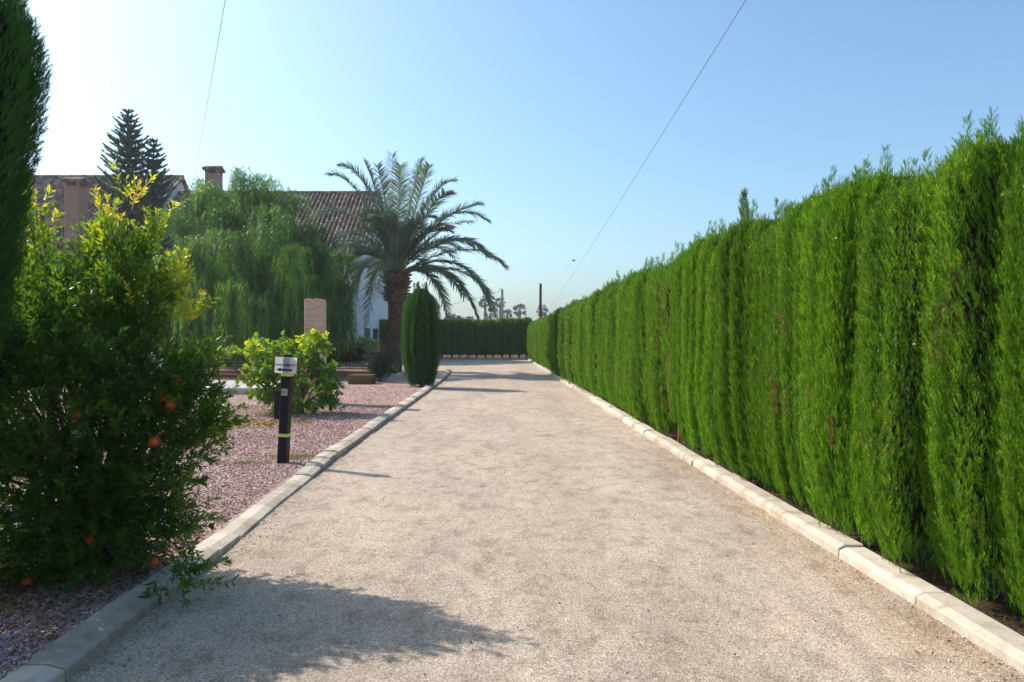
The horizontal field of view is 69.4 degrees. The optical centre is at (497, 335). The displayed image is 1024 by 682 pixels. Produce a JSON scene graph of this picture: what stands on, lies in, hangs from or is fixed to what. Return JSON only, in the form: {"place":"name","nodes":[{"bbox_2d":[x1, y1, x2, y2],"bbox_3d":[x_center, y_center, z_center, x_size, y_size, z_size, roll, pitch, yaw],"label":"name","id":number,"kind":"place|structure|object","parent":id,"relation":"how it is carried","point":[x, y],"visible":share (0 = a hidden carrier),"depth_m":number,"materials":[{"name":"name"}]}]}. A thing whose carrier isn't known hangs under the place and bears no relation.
{"place":"outdoors","nodes":[
{"label":"outdoors","id":0,"kind":"place"},
{"bbox_2d":[13,362,365,366],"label":"garden earth","id":1,"kind":"structure","parent":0,"point":[233,365],"depth_m":40.04,"materials":[{"name":"soil"}]},
{"bbox_2d":[90,108,161,321],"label":"norfolk pine","id":2,"kind":"object","parent":1,"relation":"on","point":[126,152],"visible":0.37,"depth_m":40.51,"materials":[{"name":"green plant"}]},
{"bbox_2d":[125,138,178,326],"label":"norfolk pine","id":3,"kind":"object","parent":1,"relation":"on","point":[156,191],"visible":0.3,"depth_m":39.73,"materials":[{"name":"green plant"}]},
{"bbox_2d":[326,337,355,366],"bbox_3d":[-7.944,0.896,37.610,2.177,1.822,2.171,0,0,-42],"label":"garden shrub","id":4,"kind":"object","parent":1,"relation":"on","point":[342,355],"visible":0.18,"depth_m":37.12,"materials":[{"name":"green plant"}]},
{"bbox_2d":[341,334,380,366],"bbox_3d":[-6.840,0.832,37.421,2.190,1.925,1.995,0,0,0],"label":"garden shrub","id":5,"kind":"object","parent":1,"relation":"on","point":[358,352],"visible":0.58,"depth_m":37.02,"materials":[{"name":"green plant"}]},
{"bbox_2d":[194,0,225,173],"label":"power cable","id":6,"kind":"object","parent":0,"point":[212,72],"visible":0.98,"depth_m":18.32,"materials":[{"name":"black rubber"}]},
{"bbox_2d":[0,369,444,679],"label":"gravel bed","id":7,"kind":"object","parent":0,"point":[396,381],"depth_m":8.26,"materials":[{"name":"pink gravel"}]},
{"bbox_2d":[0,0,54,360],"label":"tall cypress","id":8,"kind":"object","parent":7,"relation":"on","point":[22,88],"visible":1,"depth_m":4.10,"materials":[{"name":"green plant"}]},
{"bbox_2d":[0,504,230,670],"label":"fallen leaves","id":9,"kind":"object","parent":7,"relation":"on","point":[47,621],"visible":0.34,"depth_m":4.52,"materials":[{"name":"brown plant"}]},
{"bbox_2d":[0,159,251,607],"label":"pomegranate bush","id":10,"kind":"object","parent":7,"relation":"on","point":[100,508],"visible":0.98,"depth_m":4.94,"materials":[{"name":"green plant"}]},
{"bbox_2d":[14,367,366,368],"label":"kerb","id":11,"kind":"structure","parent":7,"relation":"on","point":[298,368],"depth_m":35.60,"materials":[{"name":"concrete"}]},
{"bbox_2d":[16,370,370,380],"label":"rust earth","id":12,"kind":"structure","parent":7,"relation":"on","point":[233,374],"depth_m":31.69,"materials":[{"name":"brown soil"}]},
{"bbox_2d":[142,166,361,372],"bbox_3d":[-10.721,-2.756,31.782,10.339,8.978,9.669,0,0,0],"label":"pepper tree","id":13,"kind":"object","parent":12,"relation":"on","point":[252,293],"visible":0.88,"depth_m":29.76,"materials":[{"name":"green plant"}]},
{"bbox_2d":[149,380,279,393],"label":"concrete slab","id":14,"kind":"structure","parent":7,"relation":"on","point":[241,388],"depth_m":20.51,"materials":[{"name":"grey concrete"}]},
{"bbox_2d":[274,390,280,419],"bbox_3d":[-4.197,1.343,14.200,0.160,0.605,0.130,0,0,0],"label":"bollard","id":15,"kind":"object","parent":7,"relation":"on","point":[276,403],"visible":0.45,"depth_m":14.14,"materials":[{"name":"black metal"}]},
{"bbox_2d":[214,328,345,415],"bbox_3d":[-4.466,0.814,15.278,2.610,1.958,1.616,0,0,-23],"label":"fig bush","id":16,"kind":"object","parent":7,"relation":"on","point":[258,371],"visible":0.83,"depth_m":15.24,"materials":[{"name":"green plant"}]},
{"bbox_2d":[274,354,296,463],"bbox_3d":[-2.700,0.948,9.425,0.296,1.435,0.126,3,-1,9],"label":"sign post","id":17,"kind":"object","parent":7,"relation":"on","point":[286,366],"visible":1,"depth_m":9.37,"materials":[{"name":"black paint"}]},
{"bbox_2d":[218,451,364,465],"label":"dry grass","id":18,"kind":"structure","parent":7,"relation":"on","point":[296,456],"depth_m":9.73,"materials":[{"name":"beige plant"}]},
{"bbox_2d":[220,410,364,428],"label":"yellow leaves","id":19,"kind":"object","parent":7,"relation":"on","point":[270,422],"visible":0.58,"depth_m":13.75,"materials":[{"name":"yellow plant"}]},
{"bbox_2d":[304,298,325,402],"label":"brick pillar","id":20,"kind":"structure","parent":7,"relation":"on","point":[315,313],"depth_m":17.59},
{"bbox_2d":[297,361,367,366],"bbox_3d":[-7.763,1.420,36.311,4.450,0.360,0.046,0,0,0],"label":"picket edging","id":21,"kind":"object","parent":7,"relation":"on","point":[351,364],"visible":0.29,"depth_m":36.29,"materials":[{"name":"brown wood"}]},
{"bbox_2d":[347,374,375,383],"bbox_3d":[-4.574,1.460,25.000,0.886,0.310,0.640,0,0,0],"label":"sleeper stack","id":22,"kind":"object","parent":7,"relation":"on","point":[360,378],"visible":1,"depth_m":24.68,"materials":[{"name":"brown wood"}]},
{"bbox_2d":[362,338,385,370],"bbox_3d":[-5.678,0.957,34.351,1.296,1.728,1.472,0,0,0],"label":"flower shrub","id":23,"kind":"object","parent":7,"relation":"on","point":[373,346],"visible":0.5,"depth_m":34.32,"materials":[{"name":"green plant"}]},
{"bbox_2d":[366,351,393,381],"bbox_3d":[-4.160,1.073,26.174,1.033,1.166,0.993,0,0,0],"label":"round bush","id":24,"kind":"object","parent":7,"relation":"on","point":[378,367],"visible":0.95,"depth_m":26.04,"materials":[{"name":"green plant"}]},
{"bbox_2d":[388,361,402,373],"bbox_3d":[-4.184,1.274,29.959,0.809,0.588,0.787,0,0,-26],"label":"agave plant","id":25,"kind":"object","parent":7,"relation":"on","point":[396,370],"visible":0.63,"depth_m":29.86,"materials":[{"name":"green plant"}]},
{"bbox_2d":[390,372,404,376],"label":"white stones","id":26,"kind":"object","parent":7,"relation":"on","point":[400,374],"visible":0.8,"depth_m":29.37,"materials":[{"name":"white stone"}]},
{"bbox_2d":[310,149,509,371],"bbox_3d":[-3.927,-3.320,32.973,9.145,9.974,6.622,0,0,0],"label":"date palm","id":27,"kind":"object","parent":7,"relation":"on","point":[396,251],"visible":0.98,"depth_m":32.05,"materials":[{"name":"green plant"}]},
{"bbox_2d":[399,280,443,386],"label":"column cypress","id":28,"kind":"object","parent":7,"relation":"on","point":[421,341],"depth_m":23.29,"materials":[{"name":"green plant"}]},
{"bbox_2d":[443,354,524,359],"bbox_3d":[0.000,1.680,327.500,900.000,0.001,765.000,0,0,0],"label":"ground","id":29,"kind":"structure","parent":0,"point":[484,355],"depth_m":63.54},
{"bbox_2d":[2,166,388,361],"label":"house","id":30,"kind":"structure","parent":29,"relation":"on","point":[73,195],"depth_m":48.85,"materials":[{"name":"brown paint"}]},
{"bbox_2d":[444,313,460,319],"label":"round tree","id":31,"kind":"object","parent":29,"relation":"on","point":[455,318],"visible":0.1,"depth_m":119.52,"materials":[{"name":"green plant"}]},
{"bbox_2d":[477,296,487,318],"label":"fan palm","id":32,"kind":"object","parent":29,"relation":"on","point":[480,303],"visible":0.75,"depth_m":174.74,"materials":[{"name":"green plant"}]},
{"bbox_2d":[486,308,493,319],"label":"fan palm","id":33,"kind":"object","parent":29,"relation":"on","point":[490,314],"visible":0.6,"depth_m":179.78,"materials":[{"name":"green plant"}]},
{"bbox_2d":[494,297,504,317],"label":"fan palm","id":34,"kind":"object","parent":29,"relation":"on","point":[499,304],"visible":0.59,"depth_m":189.74,"materials":[{"name":"green plant"}]},
{"bbox_2d":[498,289,502,317],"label":"concrete pole","id":35,"kind":"object","parent":29,"relation":"on","point":[501,302],"visible":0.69,"depth_m":84.87,"materials":[{"name":"grey concrete"}]},
{"bbox_2d":[503,309,512,318],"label":"fan palm","id":36,"kind":"object","parent":29,"relation":"on","point":[507,312],"visible":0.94,"depth_m":199.82,"materials":[{"name":"green plant"}]},
{"bbox_2d":[513,303,526,317],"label":"fan palm","id":37,"kind":"object","parent":29,"relation":"on","point":[519,306],"visible":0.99,"depth_m":189.75,"materials":[{"name":"green plant"}]},
{"bbox_2d":[539,283,541,317],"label":"wooden pole","id":38,"kind":"object","parent":29,"relation":"on","point":[540,300],"visible":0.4,"depth_m":71.92,"materials":[{"name":"brown wood"}]},
{"bbox_2d":[546,0,745,312],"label":"power cable","id":39,"kind":"object","parent":38,"relation":"attached to","point":[667,125],"visible":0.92,"depth_m":19.08,"materials":[{"name":"black rubber"}]},
{"bbox_2d":[536,305,548,316],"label":"fan palm","id":40,"kind":"object","parent":29,"relation":"on","point":[544,307],"visible":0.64,"depth_m":194.71,"materials":[{"name":"green plant"}]},
{"bbox_2d":[16,0,1023,319],"label":"sky","id":41,"kind":"structure","parent":0,"point":[544,113],"materials":[{"name":"blue"}]},
{"bbox_2d":[65,360,1023,681],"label":"driveway","id":42,"kind":"structure","parent":0,"point":[539,418],"depth_m":4.97,"materials":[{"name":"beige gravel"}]},
{"bbox_2d":[0,370,450,681],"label":"kerb","id":43,"kind":"structure","parent":42,"relation":"on","point":[68,655],"depth_m":4.49,"materials":[{"name":"concrete"}]},
{"bbox_2d":[401,358,528,359],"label":"kerb","id":44,"kind":"structure","parent":42,"relation":"on","point":[483,359],"depth_m":51.55,"materials":[{"name":"concrete"}]},
{"bbox_2d":[528,359,1023,673],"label":"kerb","id":45,"kind":"structure","parent":42,"relation":"on","point":[1002,642],"depth_m":5.21,"materials":[{"name":"concrete"}]},
{"bbox_2d":[440,356,1023,635],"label":"soil strip","id":46,"kind":"object","parent":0,"point":[997,608],"visible":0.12,"depth_m":5.12,"materials":[{"name":"brown soil"}]},
{"bbox_2d":[379,318,387,353],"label":"hedge cypress","id":47,"kind":"object","parent":46,"relation":"on","point":[382,330],"visible":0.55,"depth_m":52.05,"materials":[{"name":"green plant"}]},
{"bbox_2d":[439,319,447,357],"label":"hedge cypress","id":48,"kind":"object","parent":46,"relation":"on","point":[443,338],"visible":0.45,"depth_m":52.14,"materials":[{"name":"green plant"}]},
{"bbox_2d":[445,319,456,357],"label":"hedge cypress","id":49,"kind":"object","parent":46,"relation":"on","point":[450,329],"visible":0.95,"depth_m":52.12,"materials":[{"name":"green plant"}]},
{"bbox_2d":[454,319,464,357],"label":"hedge cypress","id":50,"kind":"object","parent":46,"relation":"on","point":[459,350],"visible":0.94,"depth_m":52.12,"materials":[{"name":"green plant"}]},
{"bbox_2d":[461,318,473,359],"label":"hedge cypress","id":51,"kind":"object","parent":46,"relation":"on","point":[468,340],"visible":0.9,"depth_m":52.14,"materials":[{"name":"green plant"}]},
{"bbox_2d":[471,319,481,357],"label":"hedge cypress","id":52,"kind":"object","parent":46,"relation":"on","point":[475,345],"visible":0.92,"depth_m":52.14,"materials":[{"name":"green plant"}]},
{"bbox_2d":[478,319,491,357],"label":"hedge cypress","id":53,"kind":"object","parent":46,"relation":"on","point":[484,327],"visible":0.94,"depth_m":52.08,"materials":[{"name":"green plant"}]},
{"bbox_2d":[487,319,498,357],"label":"hedge cypress","id":54,"kind":"object","parent":46,"relation":"on","point":[493,337],"visible":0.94,"depth_m":52.08,"materials":[{"name":"green plant"}]},
{"bbox_2d":[496,317,507,357],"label":"hedge cypress","id":55,"kind":"object","parent":46,"relation":"on","point":[502,339],"visible":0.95,"depth_m":52.10,"materials":[{"name":"green plant"}]},
{"bbox_2d":[505,316,515,357],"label":"hedge cypress","id":56,"kind":"object","parent":46,"relation":"on","point":[510,346],"visible":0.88,"depth_m":52.15,"materials":[{"name":"green plant"}]},
{"bbox_2d":[512,317,524,357],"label":"hedge cypress","id":57,"kind":"object","parent":46,"relation":"on","point":[518,332],"visible":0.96,"depth_m":52.10,"materials":[{"name":"green plant"}]},
{"bbox_2d":[521,316,532,357],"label":"hedge cypress","id":58,"kind":"object","parent":46,"relation":"on","point":[526,321],"visible":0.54,"depth_m":52.15,"materials":[{"name":"green plant"}]},
{"bbox_2d":[532,322,536,361],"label":"hedge cypress","id":59,"kind":"object","parent":46,"relation":"on","point":[534,326],"visible":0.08,"depth_m":42.45,"materials":[{"name":"green plant"}]},
{"bbox_2d":[534,318,540,363],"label":"hedge cypress","id":60,"kind":"object","parent":46,"relation":"on","point":[536,348],"visible":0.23,"depth_m":40.58,"materials":[{"name":"green plant"}]},
{"bbox_2d":[537,318,542,365],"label":"hedge cypress","id":61,"kind":"object","parent":46,"relation":"on","point":[538,345],"visible":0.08,"depth_m":38.78,"materials":[{"name":"green plant"}]},
{"bbox_2d":[538,320,543,365],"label":"hedge cypress","id":62,"kind":"object","parent":46,"relation":"on","point":[540,329],"visible":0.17,"depth_m":37.45,"materials":[{"name":"green plant"}]},
{"bbox_2d":[540,319,545,366],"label":"hedge cypress","id":63,"kind":"object","parent":46,"relation":"on","point":[542,325],"visible":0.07,"depth_m":36.86,"materials":[{"name":"green plant"}]},
{"bbox_2d":[542,312,552,368],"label":"hedge cypress","id":64,"kind":"object","parent":46,"relation":"on","point":[545,338],"visible":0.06,"depth_m":34.67,"materials":[{"name":"green plant"}]},
{"bbox_2d":[545,313,553,371],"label":"hedge cypress","id":65,"kind":"object","parent":46,"relation":"on","point":[548,348],"visible":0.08,"depth_m":32.05,"materials":[{"name":"green plant"}]},
{"bbox_2d":[548,314,554,372],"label":"hedge cypress","id":66,"kind":"object","parent":46,"relation":"on","point":[550,345],"visible":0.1,"depth_m":30.70,"materials":[{"name":"green plant"}]},
{"bbox_2d":[550,315,555,374],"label":"hedge cypress","id":67,"kind":"object","parent":46,"relation":"on","point":[552,344],"visible":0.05,"depth_m":29.66,"materials":[{"name":"green plant"}]},
{"bbox_2d":[551,307,562,375],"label":"hedge cypress","id":68,"kind":"object","parent":46,"relation":"on","point":[555,320],"visible":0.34,"depth_m":28.77,"materials":[{"name":"green plant"}]},
{"bbox_2d":[556,312,560,375],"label":"hedge cypress","id":69,"kind":"object","parent":46,"relation":"on","point":[558,346],"visible":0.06,"depth_m":28.33,"materials":[{"name":"green plant"}]},
{"bbox_2d":[557,305,566,376],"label":"hedge cypress","id":70,"kind":"object","parent":46,"relation":"on","point":[558,345],"visible":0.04,"depth_m":27.84,"materials":[{"name":"green plant"}]},
{"bbox_2d":[556,304,569,379],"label":"hedge cypress","id":71,"kind":"object","parent":46,"relation":"on","point":[561,339],"visible":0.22,"depth_m":26.32,"materials":[{"name":"green plant"}]},
{"bbox_2d":[563,299,575,381],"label":"hedge cypress","id":72,"kind":"object","parent":46,"relation":"on","point":[566,309],"visible":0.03,"depth_m":25.27,"materials":[{"name":"green plant"}]},
{"bbox_2d":[562,299,580,383],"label":"hedge cypress","id":73,"kind":"object","parent":46,"relation":"on","point":[569,329],"visible":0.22,"depth_m":23.98,"materials":[{"name":"green plant"}]},
{"bbox_2d":[570,295,586,386],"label":"hedge cypress","id":74,"kind":"object","parent":46,"relation":"on","point":[573,332],"visible":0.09,"depth_m":22.62,"materials":[{"name":"green plant"}]},
{"bbox_2d":[573,296,588,387],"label":"hedge cypress","id":75,"kind":"object","parent":46,"relation":"on","point":[587,298],"visible":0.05,"depth_m":22.23,"materials":[{"name":"green plant"}]},
{"bbox_2d":[574,299,590,389],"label":"hedge cypress","id":76,"kind":"object","parent":46,"relation":"on","point":[579,351],"visible":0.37,"depth_m":21.37,"materials":[{"name":"green plant"}]},
{"bbox_2d":[581,302,590,390],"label":"hedge cypress","id":77,"kind":"object","parent":46,"relation":"on","point":[584,317],"visible":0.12,"depth_m":20.76,"materials":[{"name":"green plant"}]},
{"bbox_2d":[584,288,596,393],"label":"hedge cypress","id":78,"kind":"object","parent":46,"relation":"on","point":[586,360],"visible":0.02,"depth_m":20.02,"materials":[{"name":"green plant"}]},
{"bbox_2d":[594,296,606,399],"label":"hedge cypress","id":79,"kind":"object","parent":46,"relation":"on","point":[599,344],"visible":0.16,"depth_m":18.12,"materials":[{"name":"green plant"}]},
{"bbox_2d":[585,280,620,399],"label":"hedge cypress","id":80,"kind":"object","parent":46,"relation":"on","point":[591,328],"visible":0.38,"depth_m":18.80,"materials":[{"name":"green plant"}]},
{"bbox_2d":[598,271,629,402],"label":"hedge cypress","id":81,"kind":"object","parent":46,"relation":"on","point":[603,303],"visible":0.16,"depth_m":17.44,"materials":[{"name":"green plant"}]},
{"bbox_2d":[608,274,625,406],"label":"hedge cypress","id":82,"kind":"object","parent":46,"relation":"on","point":[612,364],"visible":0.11,"depth_m":15.92,"materials":[{"name":"green plant"}]},
{"bbox_2d":[603,271,637,405],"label":"hedge cypress","id":83,"kind":"object","parent":46,"relation":"on","point":[607,367],"visible":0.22,"depth_m":16.29,"materials":[{"name":"green plant"}]},
{"bbox_2d":[612,269,632,411],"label":"hedge cypress","id":84,"kind":"object","parent":46,"relation":"on","point":[618,327],"visible":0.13,"depth_m":15.18,"materials":[{"name":"green plant"}]},
{"bbox_2d":[618,256,657,418],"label":"hedge cypress","id":85,"kind":"object","parent":46,"relation":"on","point":[628,281],"visible":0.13,"depth_m":14.59,"materials":[{"name":"green plant"}]},
{"bbox_2d":[621,264,665,419],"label":"hedge cypress","id":86,"kind":"object","parent":46,"relation":"on","point":[627,330],"visible":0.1,"depth_m":13.97,"materials":[{"name":"green plant"}]},
{"bbox_2d":[626,256,669,426],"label":"hedge cypress","id":87,"kind":"object","parent":46,"relation":"on","point":[637,304],"visible":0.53,"depth_m":13.04,"materials":[{"name":"green plant"}]},
{"bbox_2d":[641,252,677,431],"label":"hedge cypress","id":88,"kind":"object","parent":46,"relation":"on","point":[646,393],"visible":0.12,"depth_m":12.61,"materials":[{"name":"green plant"}]},
{"bbox_2d":[643,252,681,437],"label":"hedge cypress","id":89,"kind":"object","parent":46,"relation":"on","point":[658,389],"visible":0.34,"depth_m":11.79,"materials":[{"name":"green plant"}]},
{"bbox_2d":[656,241,686,424],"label":"hedge cypress","id":90,"kind":"object","parent":46,"relation":"on","point":[668,371],"visible":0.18,"depth_m":11.28,"materials":[{"name":"green plant"}]},
{"bbox_2d":[668,233,695,447],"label":"hedge cypress","id":91,"kind":"object","parent":46,"relation":"on","point":[675,275],"visible":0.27,"depth_m":10.74,"materials":[{"name":"green plant"}]},
{"bbox_2d":[679,219,733,453],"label":"hedge cypress","id":92,"kind":"object","parent":46,"relation":"on","point":[688,324],"visible":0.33,"depth_m":9.90,"materials":[{"name":"green plant"}]},
{"bbox_2d":[693,218,733,461],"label":"hedge cypress","id":93,"kind":"object","parent":46,"relation":"on","point":[707,252],"visible":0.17,"depth_m":9.46,"materials":[{"name":"green plant"}]},
{"bbox_2d":[698,223,757,475],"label":"hedge cypress","id":94,"kind":"object","parent":46,"relation":"on","point":[714,438],"visible":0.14,"depth_m":8.78,"materials":[{"name":"green plant"}]},
{"bbox_2d":[736,187,749,222],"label":"hedge cypress","id":95,"kind":"object","parent":46,"relation":"on","point":[743,199],"visible":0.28,"depth_m":8.99,"materials":[{"name":"green plant"}]},
{"bbox_2d":[710,196,788,491],"bbox_3d":[2.990,0.069,8.200,1.205,3.224,1.274,0,0,-24],"label":"hedge cypress","id":96,"kind":"object","parent":46,"relation":"on","point":[735,242],"visible":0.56,"depth_m":8.03,"materials":[{"name":"green plant"}]},
{"bbox_2d":[740,198,795,498],"bbox_3d":[3.089,0.144,7.657,1.125,3.072,1.239,0,0,-6],"label":"hedge cypress","id":97,"kind":"object","parent":46,"relation":"on","point":[752,407],"visible":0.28,"depth_m":7.53,"materials":[{"name":"green plant"}]},
{"bbox_2d":[753,182,840,510],"bbox_3d":[3.090,0.134,7.022,1.111,3.091,1.227,0,0,-11],"label":"hedge cypress","id":98,"kind":"object","parent":46,"relation":"on","point":[780,460],"visible":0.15,"depth_m":7.06,"materials":[{"name":"green plant"}]},
{"bbox_2d":[774,153,870,525],"bbox_3d":[3.083,0.076,6.475,1.095,3.211,1.193,0,0,-22],"label":"hedge cypress","id":99,"kind":"object","parent":46,"relation":"on","point":[789,280],"visible":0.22,"depth_m":6.62,"materials":[{"name":"green plant"}]},
{"bbox_2d":[666,428,1021,626],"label":"weeds","id":100,"kind":"object","parent":46,"relation":"on","point":[872,543],"visible":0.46,"depth_m":5.49,"materials":[{"name":"green plant"}]},
{"bbox_2d":[795,145,937,548],"bbox_3d":[3.063,0.100,5.795,1.140,3.160,1.294,0,0,-19],"label":"hedge cypress","id":101,"kind":"object","parent":46,"relation":"on","point":[832,377],"visible":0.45,"depth_m":5.71,"materials":[{"name":"green plant"}]},
{"bbox_2d":[849,155,993,581],"bbox_3d":[3.080,0.197,5.149,1.124,2.964,1.276,0,0,17],"label":"hedge cypress","id":102,"kind":"object","parent":46,"relation":"on","point":[889,331],"visible":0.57,"depth_m":4.91,"materials":[{"name":"green plant"}]},
{"bbox_2d":[912,105,1023,615],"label":"hedge cypress","id":103,"kind":"object","parent":46,"relation":"on","point":[962,278],"visible":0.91,"depth_m":4.28,"materials":[{"name":"green plant"}]},
{"bbox_2d":[982,141,1023,623],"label":"hedge cypress","id":104,"kind":"object","parent":46,"relation":"on","point":[1011,422],"visible":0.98,"depth_m":3.93,"materials":[{"name":"green plant"}]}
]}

